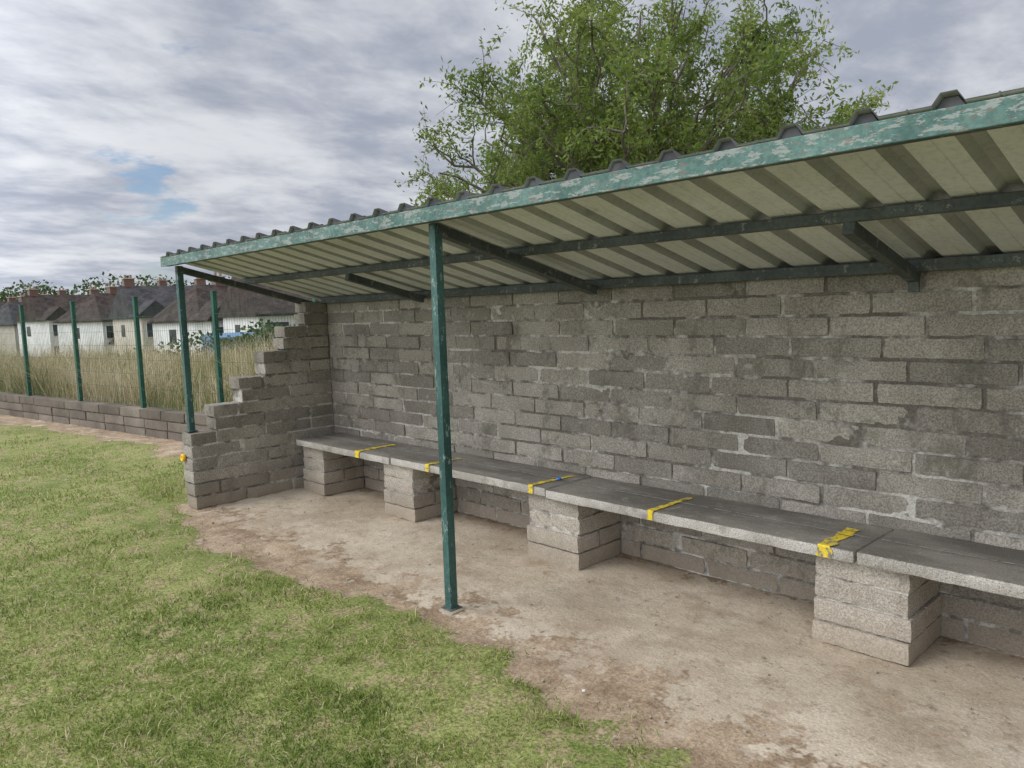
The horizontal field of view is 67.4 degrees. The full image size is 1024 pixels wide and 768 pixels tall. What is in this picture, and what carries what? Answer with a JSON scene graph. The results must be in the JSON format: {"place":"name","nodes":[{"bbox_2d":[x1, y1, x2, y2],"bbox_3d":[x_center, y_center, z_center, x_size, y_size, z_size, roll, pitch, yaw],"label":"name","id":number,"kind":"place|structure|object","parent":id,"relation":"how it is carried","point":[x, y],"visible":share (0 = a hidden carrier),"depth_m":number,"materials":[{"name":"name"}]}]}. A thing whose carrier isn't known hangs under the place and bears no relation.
{"place":"outdoors","nodes":[
{"label":"outdoors","id":0,"kind":"place"},
{"bbox_2d":[0,424,677,767],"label":"lawn grass","id":1,"kind":"structure","parent":0,"point":[306,684],"depth_m":3.39,"materials":[{"name":"green plant"}]},
{"bbox_2d":[0,372,1023,767],"bbox_3d":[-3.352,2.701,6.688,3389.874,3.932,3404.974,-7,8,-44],"label":"ground","id":2,"kind":"structure","parent":0,"point":[678,668],"depth_m":3.60,"materials":[{"name":"soil"}]},
{"bbox_2d":[0,326,19,358],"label":"walls","id":3,"kind":"structure","parent":2,"relation":"on","point":[8,337],"depth_m":102.55,"materials":[{"name":"white paint"}]},
{"bbox_2d":[0,302,21,325],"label":"roof","id":4,"kind":"structure","parent":3,"relation":"on","point":[10,307],"depth_m":103.71,"materials":[{"name":"grey tile"}]},
{"bbox_2d":[17,321,46,357],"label":"walls","id":5,"kind":"structure","parent":2,"relation":"on","point":[34,340],"depth_m":94.71,"materials":[{"name":"white paint"}]},
{"bbox_2d":[13,295,89,321],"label":"roof","id":6,"kind":"structure","parent":5,"relation":"on","point":[37,304],"depth_m":95.29,"materials":[{"name":"brown tile"}]},
{"bbox_2d":[27,290,38,295],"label":"chimney","id":7,"kind":"object","parent":6,"relation":"on","point":[32,292],"visible":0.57,"depth_m":95.05,"materials":[{"name":"red brick"}]},
{"bbox_2d":[89,289,98,294],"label":"chimney","id":8,"kind":"object","parent":6,"relation":"on","point":[91,291],"visible":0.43,"depth_m":100.90,"materials":[{"name":"red brick"}]},
{"bbox_2d":[43,321,58,355],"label":"projecting wing","id":9,"kind":"structure","parent":2,"relation":"on","point":[47,332],"depth_m":92.38,"materials":[{"name":"white paint"}]},
{"bbox_2d":[36,307,64,320],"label":"projecting roof","id":10,"kind":"structure","parent":9,"relation":"on","point":[55,310],"depth_m":92.46,"materials":[{"name":"tile"}]},
{"bbox_2d":[57,321,112,359],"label":"walls","id":11,"kind":"structure","parent":2,"relation":"on","point":[92,331],"depth_m":85.14,"materials":[{"name":"white paint"}]},
{"bbox_2d":[53,293,115,322],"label":"roof","id":12,"kind":"structure","parent":11,"relation":"on","point":[96,301],"depth_m":86.00,"materials":[{"name":"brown tile"}]},
{"bbox_2d":[106,287,117,293],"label":"chimney","id":13,"kind":"object","parent":12,"relation":"on","point":[111,290],"visible":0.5,"depth_m":88.96,"materials":[{"name":"red brick"}]},
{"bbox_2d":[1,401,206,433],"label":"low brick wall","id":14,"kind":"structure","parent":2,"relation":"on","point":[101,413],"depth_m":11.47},
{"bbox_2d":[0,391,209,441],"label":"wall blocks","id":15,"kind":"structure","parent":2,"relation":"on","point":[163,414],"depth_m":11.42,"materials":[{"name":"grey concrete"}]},
{"bbox_2d":[0,291,318,411],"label":"green fence","id":16,"kind":"object","parent":15,"relation":"on","point":[216,343],"visible":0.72,"depth_m":10.83,"materials":[{"name":"green metal"}]},
{"bbox_2d":[0,270,230,300],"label":"distant trees","id":17,"kind":"object","parent":2,"relation":"on","point":[3,294],"depth_m":194.49,"materials":[{"name":"green plant"}]},
{"bbox_2d":[112,319,135,354],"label":"walls","id":18,"kind":"structure","parent":2,"relation":"on","point":[128,324],"depth_m":76.96,"materials":[{"name":"beige paint"}]},
{"bbox_2d":[121,325,125,336],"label":"side window","id":19,"kind":"structure","parent":18,"relation":"attached to","point":[123,333],"depth_m":77.16,"materials":[{"name":"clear glass"}]},
{"bbox_2d":[108,286,192,319],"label":"roof","id":20,"kind":"structure","parent":18,"relation":"on","point":[167,295],"depth_m":76.88,"materials":[{"name":"grey tile"}]},
{"bbox_2d":[122,279,134,286],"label":"chimney","id":21,"kind":"object","parent":20,"relation":"on","point":[128,282],"visible":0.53,"depth_m":76.63,"materials":[{"name":"red brick"}]},
{"bbox_2d":[194,279,205,284],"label":"chimney","id":22,"kind":"object","parent":20,"relation":"on","point":[199,281],"visible":0.33,"depth_m":81.58,"materials":[{"name":"red brick"}]},
{"bbox_2d":[139,318,153,352],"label":"projecting wing","id":23,"kind":"structure","parent":2,"relation":"on","point":[143,332],"depth_m":73.21,"materials":[{"name":"beige paint"}]},
{"bbox_2d":[128,300,164,317],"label":"projecting roof","id":24,"kind":"structure","parent":23,"relation":"on","point":[148,305],"depth_m":73.35,"materials":[{"name":"grey tile"}]},
{"bbox_2d":[0,324,297,411],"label":"tall grass","id":25,"kind":"structure","parent":2,"relation":"on","point":[157,378],"depth_m":13.21,"materials":[{"name":"beige plant"}]},
{"bbox_2d":[152,322,201,355],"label":"walls","id":26,"kind":"structure","parent":2,"relation":"on","point":[163,336],"depth_m":66.86,"materials":[{"name":"white paint"}]},
{"bbox_2d":[169,330,176,343],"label":"side window","id":27,"kind":"structure","parent":26,"relation":"attached to","point":[173,338],"depth_m":66.48,"materials":[{"name":"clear glass"}]},
{"bbox_2d":[147,285,227,323],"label":"roof","id":28,"kind":"structure","parent":26,"relation":"on","point":[196,294],"depth_m":66.86,"materials":[{"name":"brown tile"}]},
{"bbox_2d":[211,277,224,285],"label":"chimney","id":29,"kind":"object","parent":28,"relation":"on","point":[215,284],"visible":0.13,"depth_m":69.13,"materials":[{"name":"red brick"}]},
{"bbox_2d":[94,318,295,358],"bbox_3d":[-14.149,-0.703,39.513,16.408,5.318,38.822,-7,8,-44],"label":"hedge","id":30,"kind":"object","parent":2,"relation":"on","point":[256,332],"visible":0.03,"depth_m":25.80,"materials":[{"name":"green plant"}]},
{"bbox_2d":[201,321,222,334],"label":"projecting wing","id":31,"kind":"structure","parent":2,"relation":"on","point":[206,325],"depth_m":63.52,"materials":[{"name":"white paint"}]},
{"bbox_2d":[190,301,222,321],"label":"projecting roof","id":32,"kind":"structure","parent":31,"relation":"on","point":[206,306],"depth_m":63.65,"materials":[{"name":"tile"}]},
{"bbox_2d":[201,332,274,358],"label":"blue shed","id":33,"kind":"structure","parent":2,"relation":"on","point":[224,335],"depth_m":40.65,"materials":[{"name":"blue metal"}]},
{"bbox_2d":[182,302,333,508],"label":"wing blocks","id":34,"kind":"structure","parent":2,"relation":"on","point":[204,436],"depth_m":6.88,"materials":[{"name":"concrete"}]},
{"bbox_2d":[180,454,185,461],"bbox_3d":[-2.784,0.625,6.501,0.028,0.064,0.064,-7,8,-44],"label":"yellow cap","id":35,"kind":"object","parent":34,"relation":"attached to","point":[183,457],"visible":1,"depth_m":6.49,"materials":[{"name":"plastic"}]},
{"bbox_2d":[277,326,333,421],"bbox_3d":[-1.929,0.209,7.233,0.431,1.485,0.186,-7,8,-44],"label":"wing mortar","id":36,"kind":"object","parent":34,"relation":"on","point":[307,335],"visible":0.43,"depth_m":7.09,"materials":[{"name":"grey concrete"}]},
{"bbox_2d":[184,417,333,509],"bbox_3d":[-2.241,0.680,6.962,1.338,0.625,0.188,-7,8,-44],"label":"wing mortar","id":37,"kind":"object","parent":2,"relation":"on","point":[241,441],"visible":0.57,"depth_m":6.74,"materials":[{"name":"grey concrete"}]},
{"bbox_2d":[223,315,297,332],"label":"walls","id":38,"kind":"structure","parent":2,"relation":"on","point":[246,320],"depth_m":57.55,"materials":[{"name":"white paint"}]},
{"bbox_2d":[218,277,320,317],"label":"roof","id":39,"kind":"structure","parent":38,"relation":"on","point":[239,295],"depth_m":57.48,"materials":[{"name":"brown tile"}]},
{"bbox_2d":[256,313,297,315],"bbox_3d":[-14.511,-5.420,58.546,10.200,0.120,0.120,-7,7,-39],"label":"gutter","id":40,"kind":"object","parent":39,"relation":"attached to","point":[274,314],"visible":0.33,"depth_m":56.09,"materials":[{"name":"black plastic"}]},
{"bbox_2d":[210,394,332,430],"bbox_3d":[-2.163,0.562,7.030,1.111,0.840,0.188,-7,8,-44],"label":"wing mortar","id":41,"kind":"object","parent":2,"relation":"on","point":[285,408],"visible":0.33,"depth_m":6.91,"materials":[{"name":"grey concrete"}]},
{"bbox_2d":[232,372,331,402],"bbox_3d":[-2.085,0.445,7.097,0.885,1.055,0.187,-7,8,-44],"label":"wing mortar","id":42,"kind":"object","parent":2,"relation":"on","point":[237,395],"visible":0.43,"depth_m":6.85,"materials":[{"name":"grey concrete"}]},
{"bbox_2d":[255,349,332,404],"bbox_3d":[-2.007,0.327,7.165,0.658,1.270,0.187,-7,8,-44],"label":"wing mortar","id":43,"kind":"object","parent":2,"relation":"on","point":[285,360],"visible":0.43,"depth_m":7.01,"materials":[{"name":"grey concrete"}]},
{"bbox_2d":[298,303,327,325],"bbox_3d":[-1.851,0.092,7.300,0.205,1.700,0.186,-7,8,-44],"label":"wing mortar","id":44,"kind":"object","parent":2,"relation":"on","point":[326,323],"visible":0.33,"depth_m":7.18,"materials":[{"name":"grey concrete"}]},
{"bbox_2d":[160,87,1023,615],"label":"corrugated roof shelter","id":45,"kind":"object","parent":2,"relation":"on","point":[908,197],"visible":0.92,"depth_m":3.45,"materials":[{"name":"green paint"}]},
{"bbox_2d":[174,500,1022,767],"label":"pebbles","id":46,"kind":"object","parent":2,"relation":"on","point":[676,748],"visible":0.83,"depth_m":3.43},
{"bbox_2d":[394,0,898,205],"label":"ash tree","id":47,"kind":"object","parent":2,"relation":"on","point":[583,120],"visible":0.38,"depth_m":10.03,"materials":[{"name":"green plant"}]},
{"bbox_2d":[296,433,1023,665],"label":"concrete bench","id":48,"kind":"object","parent":2,"relation":"on","point":[877,592],"visible":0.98,"depth_m":3.93,"materials":[{"name":"grey concrete"}]},
{"bbox_2d":[327,266,1023,655],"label":"back wall blocks","id":49,"kind":"structure","parent":2,"relation":"on","point":[971,398],"depth_m":4.21,"materials":[{"name":"concrete"}]},
{"bbox_2d":[0,0,1023,297],"label":"sky","id":50,"kind":"structure","parent":0,"point":[133,133],"materials":[{"name":"grey"}]},
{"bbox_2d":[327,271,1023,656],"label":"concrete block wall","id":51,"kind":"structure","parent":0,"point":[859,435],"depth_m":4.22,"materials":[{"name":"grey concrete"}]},
{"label":"walls","id":52,"kind":"object","parent":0,"visible":0},
{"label":"roof","id":53,"kind":"object","parent":52,"relation":"on","visible":0},
{"bbox_2d":[7,298,15,301],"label":"chimney","id":54,"kind":"object","parent":53,"relation":"on","point":[11,299],"visible":0.43,"depth_m":118.01,"materials":[{"name":"red brick"}]},
{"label":"walls","id":55,"kind":"object","parent":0,"visible":0},
{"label":"roof","id":56,"kind":"object","parent":55,"relation":"on","visible":0},
{"bbox_2d":[157,280,166,285],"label":"chimney","id":57,"kind":"object","parent":56,"relation":"on","point":[161,282],"visible":0.43,"depth_m":99.51,"materials":[{"name":"red brick"}]},
{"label":"walls","id":58,"kind":"object","parent":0,"visible":0},
{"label":"roof","id":59,"kind":"object","parent":58,"relation":"on","visible":0},
{"bbox_2d":[57,290,65,294],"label":"chimney","id":60,"kind":"object","parent":59,"relation":"on","point":[61,292],"visible":0.43,"depth_m":119.39,"materials":[{"name":"red brick"}]},
{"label":"upper window frame","id":61,"kind":"object","parent":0,"visible":0},
{"bbox_2d":[147,323,152,336],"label":"window pane","id":62,"kind":"object","parent":61,"relation":"attached to","point":[149,329],"visible":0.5,"depth_m":73.37,"materials":[{"name":"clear glass"}]},
{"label":"upper window frame","id":63,"kind":"object","parent":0,"visible":0},
{"bbox_2d":[106,326,113,337],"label":"window pane","id":64,"kind":"object","parent":63,"relation":"attached to","point":[110,329],"visible":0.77,"depth_m":84.62,"materials":[{"name":"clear glass"}]},
{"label":"upper window frame","id":65,"kind":"object","parent":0,"visible":0},
{"bbox_2d":[53,325,57,335],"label":"window pane","id":66,"kind":"object","parent":65,"relation":"attached to","point":[55,330],"visible":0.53,"depth_m":92.47,"materials":[{"name":"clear glass"}]},
{"bbox_3d":[-17.332,-3.903,56.731,1.900,1.450,0.080,-7,7,-39],"label":"upper window frame","id":67,"kind":"object","parent":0,"visible":0},
{"bbox_2d":[279,322,288,325],"bbox_3d":[-16.943,-3.943,57.003,0.850,1.330,0.050,-7,7,-39],"label":"window pane","id":68,"kind":"object","parent":67,"relation":"attached to","point":[285,323],"visible":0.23,"depth_m":56.99,"materials":[{"name":"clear glass"}]}
]}

